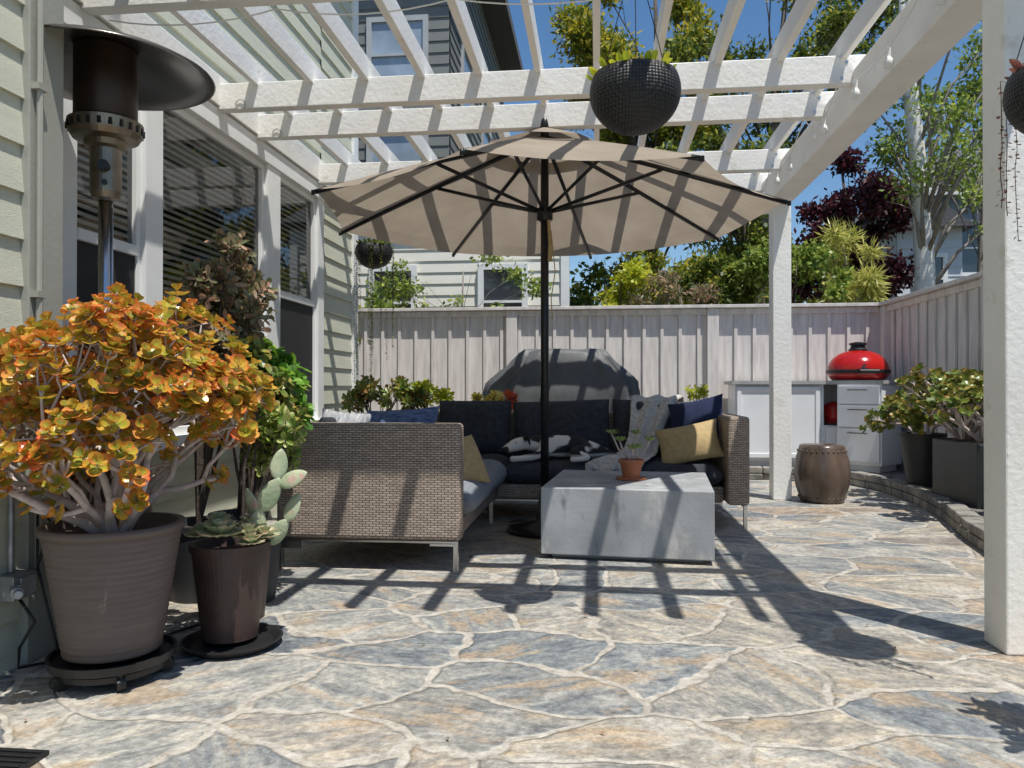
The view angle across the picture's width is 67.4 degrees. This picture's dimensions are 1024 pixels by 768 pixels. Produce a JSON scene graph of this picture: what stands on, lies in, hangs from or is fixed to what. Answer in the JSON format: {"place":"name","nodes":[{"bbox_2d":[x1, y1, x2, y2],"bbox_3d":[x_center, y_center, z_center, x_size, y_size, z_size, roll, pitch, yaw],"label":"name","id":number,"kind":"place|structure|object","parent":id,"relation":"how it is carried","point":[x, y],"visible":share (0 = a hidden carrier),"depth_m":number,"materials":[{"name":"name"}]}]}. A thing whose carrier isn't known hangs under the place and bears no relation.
{"place":"outdoors","nodes":[
{"label":"outdoors","id":0,"kind":"place"},
{"bbox_2d":[449,9,450,154],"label":"walls","id":1,"kind":"structure","parent":0,"point":[449,65],"depth_m":13.45,"materials":[{"name":"grey"}]},
{"bbox_2d":[358,0,503,162],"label":"siding","id":2,"kind":"object","parent":1,"relation":"attached to","point":[438,40],"visible":0.04,"depth_m":13.26,"materials":[{"name":"grey wood"}]},
{"bbox_2d":[366,14,491,162],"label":"window trim","id":3,"kind":"structure","parent":2,"relation":"attached to","point":[424,18],"depth_m":13.21,"materials":[{"name":"white wood"}]},
{"bbox_2d":[372,21,488,161],"bbox_3d":[-1.609,-4.412,14.832,2.401,3.700,5.843,0,0,42],"label":"window glass","id":4,"kind":"object","parent":3,"relation":"in","point":[385,41],"visible":0.18,"depth_m":13.21,"materials":[{"name":"blue glass"}]},
{"bbox_2d":[480,0,523,70],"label":"roof","id":5,"kind":"structure","parent":1,"relation":"on","point":[499,21],"depth_m":18.14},
{"bbox_2d":[0,473,1023,767],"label":"flagstone patio","id":6,"kind":"structure","parent":0,"point":[506,665],"depth_m":2.89,"materials":[{"name":"beige stone"}]},
{"bbox_2d":[0,747,48,767],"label":"floor drain grate","id":7,"kind":"object","parent":6,"relation":"on","point":[17,758],"visible":1,"depth_m":2.16,"materials":[{"name":"black plastic"}]},
{"bbox_2d":[18,0,63,663],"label":"corner board","id":8,"kind":"object","parent":6,"relation":"on","point":[38,643],"visible":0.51,"depth_m":3.01,"materials":[{"name":"paint"}]},
{"bbox_2d":[0,462,199,669],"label":"foundation","id":9,"kind":"object","parent":6,"relation":"on","point":[19,585],"visible":0.83,"depth_m":2.83,"materials":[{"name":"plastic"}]},
{"bbox_2d":[44,23,215,511],"bbox_3d":[-1.823,-0.250,3.442,0.920,2.600,0.920,0,0,6],"label":"patio heater","id":10,"kind":"object","parent":6,"relation":"on","point":[115,82],"visible":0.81,"depth_m":3.39,"materials":[{"name":"metal"}]},
{"bbox_2d":[0,282,277,691],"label":"potted jade plant","id":11,"kind":"object","parent":6,"relation":"on","point":[110,570],"visible":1,"depth_m":2.62,"materials":[{"name":"orange plant"}]},
{"bbox_2d":[168,228,278,603],"bbox_3d":[-1.482,0.147,3.873,0.563,1.852,0.496,0,0,6],"label":"potted bronze shrub","id":12,"kind":"object","parent":6,"relation":"on","point":[211,287],"visible":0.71,"depth_m":3.81,"materials":[{"name":"brown plant"}]},
{"bbox_2d":[179,449,306,658],"bbox_3d":[-1.134,0.667,3.149,0.400,0.797,0.424,0,0,42],"label":"potted succulent and cactus","id":13,"kind":"object","parent":6,"relation":"on","point":[229,559],"visible":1,"depth_m":3.08,"materials":[{"name":"plant"}]},
{"bbox_2d":[208,329,315,521],"bbox_3d":[-1.368,0.387,4.149,0.650,1.374,0.527,0,0,6],"label":"potted green shrub","id":14,"kind":"object","parent":6,"relation":"on","point":[289,364],"visible":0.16,"depth_m":4.09,"materials":[{"name":"green plant"}]},
{"bbox_2d":[236,400,305,618],"bbox_3d":[-1.165,0.554,3.544,0.430,1.034,0.280,0,0,-7],"label":"potted flowering plant","id":15,"kind":"object","parent":6,"relation":"on","point":[278,418],"visible":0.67,"depth_m":3.52,"materials":[{"name":"green plant"}]},
{"bbox_2d":[232,335,310,602],"bbox_3d":[-1.242,0.414,3.790,0.499,1.316,0.375,0,0,26],"label":"potted green shrub","id":16,"kind":"object","parent":6,"relation":"on","point":[284,391],"visible":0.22,"depth_m":3.76,"materials":[{"name":"green plant"}]},
{"bbox_2d":[341,375,433,412],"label":"plant","id":17,"kind":"object","parent":6,"relation":"on","point":[405,392],"visible":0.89,"depth_m":7.42,"materials":[{"name":"green plant"}]},
{"bbox_2d":[411,379,454,410],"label":"potted yellow plant","id":18,"kind":"object","parent":6,"relation":"on","point":[442,394],"visible":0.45,"depth_m":7.67,"materials":[{"name":"green plant"}]},
{"bbox_2d":[24,501,945,738],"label":"fallen leaves","id":19,"kind":"object","parent":6,"relation":"on","point":[635,669],"visible":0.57,"depth_m":3.13,"materials":[{"name":"brown plant"}]},
{"bbox_2d":[470,390,504,400],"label":"potted flowering plant","id":20,"kind":"object","parent":6,"relation":"on","point":[478,396],"visible":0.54,"depth_m":7.53,"materials":[{"name":"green plant"}]},
{"bbox_2d":[503,389,517,410],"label":"potted flowering plant","id":21,"kind":"object","parent":6,"relation":"on","point":[510,395],"visible":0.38,"depth_m":7.50,"materials":[{"name":"red plant"}]},
{"bbox_2d":[277,399,749,572],"bbox_3d":[0.260,0.605,5.677,2.990,0.957,2.750,0,0,6],"label":"wicker sectional sofa","id":22,"kind":"object","parent":6,"relation":"on","point":[384,482],"visible":0.71,"depth_m":4.45,"materials":[{"name":"wicker"}]},
{"bbox_2d":[322,408,370,421],"bbox_3d":[-1.036,0.348,4.739,0.349,0.396,0.243,0,0,6],"label":"throw pillow","id":23,"kind":"object","parent":22,"relation":"on","point":[346,417],"visible":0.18,"depth_m":4.76,"materials":[{"name":"grey fabric"}]},
{"bbox_2d":[367,406,438,422],"bbox_3d":[-0.686,0.343,4.723,0.490,0.420,0.236,0,0,6],"label":"throw pillow","id":24,"kind":"object","parent":22,"relation":"on","point":[426,415],"visible":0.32,"depth_m":4.71,"materials":[{"name":"fabric"}]},
{"bbox_2d":[464,434,490,481],"bbox_3d":[-0.298,0.479,4.838,0.186,0.300,0.341,0,0,37],"label":"throw pillow","id":25,"kind":"object","parent":22,"relation":"on","point":[474,468],"visible":0.48,"depth_m":4.82,"materials":[{"name":"yellow fabric"}]},
{"bbox_2d":[498,434,617,461],"bbox_3d":[0.376,0.508,6.178,0.940,0.207,0.457,0,0,6],"label":"dog","id":26,"kind":"object","parent":22,"relation":"on","point":[577,449],"visible":0.91,"depth_m":6.17},
{"bbox_2d":[585,395,683,470],"bbox_3d":[1.067,0.420,6.406,0.441,0.659,1.384,0,0,28],"label":"throw blanket","id":27,"kind":"object","parent":22,"relation":"on","point":[650,417],"visible":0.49,"depth_m":6.50,"materials":[{"name":"grey fabric"}]},
{"bbox_2d":[654,418,723,463],"bbox_3d":[1.392,0.466,6.042,0.542,0.390,0.217,0,0,11],"label":"throw pillow","id":28,"kind":"object","parent":22,"relation":"on","point":[690,443],"visible":0.94,"depth_m":5.97,"materials":[{"name":"yellow fabric"}]},
{"bbox_2d":[667,393,722,439],"bbox_3d":[1.524,0.338,6.322,0.560,0.523,0.222,0,0,32],"label":"throw pillow","id":29,"kind":"object","parent":22,"relation":"on","point":[694,412],"visible":0.53,"depth_m":6.28,"materials":[{"name":"blue fabric"}]},
{"bbox_2d":[72,0,1023,655],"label":"pergola","id":30,"kind":"object","parent":6,"relation":"on","point":[930,36],"visible":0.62,"depth_m":4.88,"materials":[{"name":"white paint"}]},
{"bbox_2d":[352,237,394,389],"bbox_3d":[-1.267,-0.906,7.034,0.387,1.925,0.383,0,0,6],"label":"hanging basket","id":31,"kind":"object","parent":30,"relation":"hanging from","point":[374,254],"visible":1,"depth_m":6.94,"materials":[{"name":"black metal"}]},
{"bbox_2d":[109,0,946,192],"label":"string lights","id":32,"kind":"object","parent":30,"relation":"hanging from","point":[888,62],"visible":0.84,"depth_m":3.94},
{"bbox_2d":[585,0,680,135],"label":"hanging basket","id":33,"kind":"object","parent":30,"relation":"hanging from","point":[633,97],"visible":1,"depth_m":3.09,"materials":[{"name":"black wicker"}]},
{"bbox_2d":[995,37,1023,240],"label":"hanging basket","id":34,"kind":"object","parent":30,"relation":"hanging from","point":[1012,101],"visible":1,"depth_m":2.56,"materials":[{"name":"black metal"}]},
{"bbox_2d":[311,118,790,538],"bbox_3d":[0.240,-0.445,5.640,3.150,3.054,3.152,0,0,-5],"label":"patio umbrella","id":35,"kind":"object","parent":6,"relation":"on","point":[545,192],"visible":0.9,"depth_m":5.93,"materials":[{"name":"fabric"}]},
{"bbox_2d":[483,348,639,411],"bbox_3d":[0.553,0.353,8.538,1.743,1.487,0.733,0,0,6],"label":"covered barbecue grill","id":36,"kind":"object","parent":6,"relation":"on","point":[585,374],"visible":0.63,"depth_m":8.22,"materials":[{"name":"grey fabric"}]},
{"bbox_2d":[541,470,714,562],"bbox_3d":[0.791,0.861,5.159,1.040,0.440,1.060,0,0,11],"label":"concrete coffee table","id":37,"kind":"object","parent":6,"relation":"on","point":[653,516],"visible":0.98,"depth_m":4.66,"materials":[{"name":"grey concrete"}]},
{"bbox_2d":[605,429,656,480],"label":"potted table succulent","id":38,"kind":"object","parent":37,"relation":"on","point":[631,467],"visible":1,"depth_m":5.11,"materials":[{"name":"green plant"}]},
{"bbox_2d":[684,384,709,401],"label":"potted green shrub","id":39,"kind":"object","parent":6,"relation":"on","point":[702,392],"visible":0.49,"depth_m":7.55,"materials":[{"name":"green plant"}]},
{"bbox_2d":[793,443,850,503],"bbox_3d":[2.882,0.825,7.142,0.500,0.535,0.500,0,0,6],"label":"ceramic garden stool","id":40,"kind":"object","parent":6,"relation":"on","point":[822,473],"visible":1,"depth_m":6.96,"materials":[{"name":"brown ceramic"}]},
{"bbox_2d":[750,466,983,551],"bbox_3d":[2.881,1.012,6.132,2.581,0.149,6.846,0,0,6],"label":"raised planter bed","id":41,"kind":"object","parent":6,"relation":"on","point":[966,522],"visible":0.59,"depth_m":6.73,"materials":[{"name":"stone"}]},
{"bbox_2d":[724,380,901,472],"bbox_3d":[3.523,0.470,8.945,1.880,1.016,1.120,0,0,6],"label":"outdoor kitchen","id":42,"kind":"object","parent":41,"relation":"on","point":[833,412],"visible":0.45,"depth_m":8.93,"materials":[{"name":"metal"}]},
{"bbox_2d":[737,386,879,462],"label":"doors and drawers","id":43,"kind":"structure","parent":42,"relation":"in","point":[752,402],"depth_m":8.94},
{"bbox_2d":[825,342,891,380],"bbox_3d":[4.022,-0.264,8.909,0.700,0.450,0.751,0,0,6],"label":"kamado grill","id":44,"kind":"object","parent":42,"relation":"on","point":[857,361],"visible":0.91,"depth_m":8.70,"materials":[{"name":"red ceramic"}]},
{"bbox_2d":[858,390,970,486],"bbox_3d":[3.799,0.485,7.273,0.815,0.963,0.928,0,0,-34],"label":"potted jade plant","id":45,"kind":"object","parent":41,"relation":"on","point":[915,442],"visible":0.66,"depth_m":7.20,"materials":[{"name":"green plant"}]},
{"bbox_2d":[894,362,983,508],"bbox_3d":[3.792,0.386,6.360,1.010,1.151,1.341,0,0,6],"label":"trough planter","id":46,"kind":"object","parent":41,"relation":"on","point":[958,468],"visible":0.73,"depth_m":6.18,"materials":[{"name":"metal"}]},
{"bbox_2d":[879,271,982,469],"bbox_3d":[3.919,0.021,3.509,0.180,2.100,11.884,0,0,6],"label":"wooden fence","id":47,"kind":"object","parent":6,"relation":"on","point":[937,326],"visible":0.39,"depth_m":7.99,"materials":[{"name":"paint"}]},
{"bbox_2d":[504,0,982,304],"label":"sky","id":48,"kind":"structure","parent":0,"point":[753,19],"materials":[{"name":"blue"}]},
{"bbox_2d":[871,198,975,302],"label":"neighboring house","id":49,"kind":"structure","parent":0,"point":[951,245],"depth_m":16.09,"materials":[{"name":"white paint"}]},
{"bbox_2d":[935,257,941,284],"bbox_3d":[8.771,-2.204,16.128,0.500,0.900,0.020,0,0,6],"label":"window glass","id":50,"kind":"structure","parent":49,"relation":"in","point":[938,260],"depth_m":16.10,"materials":[{"name":"blue glass"}]},
{"label":"ground","id":51,"kind":"structure","parent":0,"visible":0},
{"bbox_2d":[77,111,303,424],"bbox_3d":[-2.816,-2.015,5.856,1.520,6.200,5.200,0,0,6],"label":"interior","id":52,"kind":"object","parent":51,"relation":"on","point":[81,153],"visible":0.08,"depth_m":7.38,"materials":[{"name":"black"}]},
{"bbox_2d":[224,26,321,330],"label":"end walls","id":53,"kind":"structure","parent":51,"relation":"on","point":[282,230],"depth_m":8.47,"materials":[{"name":"beige"}]},
{"bbox_2d":[0,0,351,674],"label":"siding","id":54,"kind":"object","parent":53,"relation":"attached to","point":[306,32],"visible":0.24,"depth_m":5.28,"materials":[{"name":"beige wood"}]},
{"bbox_2d":[29,0,47,583],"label":"conduit","id":55,"kind":"object","parent":54,"relation":"attached to","point":[40,88],"visible":0.69,"depth_m":2.95,"materials":[{"name":"metal"}]},
{"bbox_2d":[63,0,358,451],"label":"window trim","id":56,"kind":"structure","parent":53,"relation":"attached to","point":[275,171],"depth_m":5.25,"materials":[{"name":"white wood"}]},
{"bbox_2d":[77,112,308,415],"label":"window blinds","id":57,"kind":"object","parent":56,"relation":"in","point":[84,222],"depth_m":5.21,"materials":[{"name":"grey plastic"}]},
{"bbox_2d":[77,240,312,419],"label":"insect screens","id":58,"kind":"object","parent":56,"relation":"attached to","point":[296,328],"visible":0.2,"depth_m":4.42,"materials":[{"name":"black fabric"}]},
{"bbox_2d":[358,289,404,342],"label":"vine shrub","id":59,"kind":"object","parent":51,"relation":"on","point":[377,302],"visible":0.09,"depth_m":10.44,"materials":[{"name":"green plant"}]},
{"bbox_2d":[365,255,552,307],"bbox_3d":[-0.745,-0.500,10.696,2.630,3.235,0.998,0,0,6],"label":"vine shrub","id":60,"kind":"object","parent":51,"relation":"on","point":[402,291],"visible":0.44,"depth_m":10.71,"materials":[{"name":"green plant"}]},
{"bbox_2d":[358,235,560,308],"bbox_3d":[-1.653,-0.728,12.147,5.050,3.700,0.024,0,0,6],"label":"siding","id":61,"kind":"object","parent":51,"relation":"on","point":[441,272],"visible":0.09,"depth_m":12.07,"materials":[{"name":"white wood"}]},
{"bbox_2d":[358,303,879,412],"bbox_3d":[0.636,0.059,9.880,7.943,2.100,0.180,0,0,6],"label":"wooden fence","id":62,"kind":"object","parent":51,"relation":"on","point":[463,353],"visible":0.31,"depth_m":9.79,"materials":[{"name":"paint"}]},
{"bbox_2d":[598,255,655,305],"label":"lime shrub","id":63,"kind":"object","parent":51,"relation":"on","point":[632,276],"visible":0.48,"depth_m":10.85,"materials":[{"name":"green plant"}]},
{"bbox_2d":[547,0,732,305],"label":"pine tree","id":64,"kind":"object","parent":51,"relation":"on","point":[576,31],"visible":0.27,"depth_m":15.43,"materials":[{"name":"green plant"}]},
{"bbox_2d":[601,248,714,305],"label":"olive shrub","id":65,"kind":"object","parent":51,"relation":"on","point":[656,260],"visible":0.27,"depth_m":11.92,"materials":[{"name":"green plant"}]},
{"bbox_2d":[622,269,725,305],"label":"twiggy shrub","id":66,"kind":"object","parent":51,"relation":"on","point":[698,294],"visible":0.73,"depth_m":10.51,"materials":[{"name":"grey plant"}]},
{"bbox_2d":[570,217,806,305],"bbox_3d":[3.237,-1.770,18.210,7.728,5.862,3.070,0,0,6],"label":"distant hedge","id":67,"kind":"object","parent":51,"relation":"on","point":[583,297],"visible":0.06,"depth_m":18.10,"materials":[{"name":"green plant"}]},
{"bbox_2d":[675,247,768,304],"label":"green shrub","id":68,"kind":"object","parent":51,"relation":"on","point":[731,290],"visible":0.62,"depth_m":11.00,"materials":[{"name":"green plant"}]},
{"bbox_2d":[654,92,805,278],"bbox_3d":[3.644,-2.167,12.815,2.582,6.615,2.310,0,0,-41],"label":"shade tree","id":69,"kind":"object","parent":51,"relation":"on","point":[715,139],"visible":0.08,"depth_m":12.67,"materials":[{"name":"green plant"}]},
{"bbox_2d":[652,0,902,303],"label":"shade tree","id":70,"kind":"object","parent":51,"relation":"on","point":[825,35],"visible":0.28,"depth_m":13.87,"materials":[{"name":"green plant"}]},
{"bbox_2d":[720,232,855,303],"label":"green shrub","id":71,"kind":"object","parent":51,"relation":"on","point":[807,263],"visible":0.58,"depth_m":10.33,"materials":[{"name":"green plant"}]},
{"bbox_2d":[802,217,895,302],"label":"bamboo shrub","id":72,"kind":"object","parent":51,"relation":"on","point":[862,281],"visible":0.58,"depth_m":10.73,"materials":[{"name":"green plant"}]},
{"bbox_2d":[791,146,913,302],"bbox_3d":[5.733,-1.544,13.287,2.544,5.361,2.257,0,0,6],"label":"purple plum tree","id":73,"kind":"object","parent":51,"relation":"on","point":[867,196],"visible":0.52,"depth_m":13.03,"materials":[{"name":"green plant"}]},
{"bbox_2d":[837,195,982,302],"bbox_3d":[15.057,-1.817,22.483,9.000,6.000,8.024,0,0,6],"label":"siding","id":74,"kind":"object","parent":51,"relation":"on","point":[951,204],"depth_m":18.92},
{"bbox_2d":[849,147,982,228],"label":"roof","id":75,"kind":"structure","parent":74,"relation":"on","point":[856,219],"depth_m":21.88,"materials":[{"name":"grey"}]},
{"bbox_2d":[930,187,981,275],"bbox_3d":[14.597,-1.791,18.320,10.000,5.900,0.600,0,0,6],"label":"window trim","id":76,"kind":"structure","parent":74,"relation":"attached to","point":[965,273],"depth_m":18.82,"materials":[{"name":"white wood"}]},
{"bbox_2d":[962,227,977,271],"bbox_3d":[13.374,-3.339,18.645,5.100,1.200,0.020,0,0,6],"label":"window glass","id":77,"kind":"object","parent":76,"relation":"in","point":[969,259],"visible":0.21,"depth_m":18.87,"materials":[{"name":"blue glass"}]},
{"bbox_2d":[855,0,982,291],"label":"birch tree","id":78,"kind":"object","parent":51,"relation":"on","point":[919,196],"visible":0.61,"depth_m":11.65,"materials":[{"name":"green plant"}]},
{"bbox_2d":[898,22,982,271],"bbox_3d":[7.845,-2.473,12.711,2.025,7.206,2.364,0,0,-13],"label":"birch tree","id":79,"kind":"object","parent":51,"relation":"on","point":[960,67],"visible":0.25,"depth_m":12.74,"materials":[{"name":"green plant"}]},
{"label":"walls","id":80,"kind":"object","parent":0,"visible":0},
{"bbox_2d":[368,256,569,307],"bbox_3d":[-0.686,-0.729,12.058,3.170,3.700,0.190,0,0,6],"label":"window trim","id":81,"kind":"structure","parent":80,"relation":"attached to","point":[565,280],"depth_m":11.92,"materials":[{"name":"white wood"}]},
{"bbox_2d":[375,269,521,307],"bbox_3d":[-1.010,-1.278,12.051,2.350,1.000,0.020,0,0,6],"label":"window glass","id":82,"kind":"object","parent":81,"relation":"in","point":[504,290],"visible":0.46,"depth_m":11.96,"materials":[{"name":"glass"}]}
]}

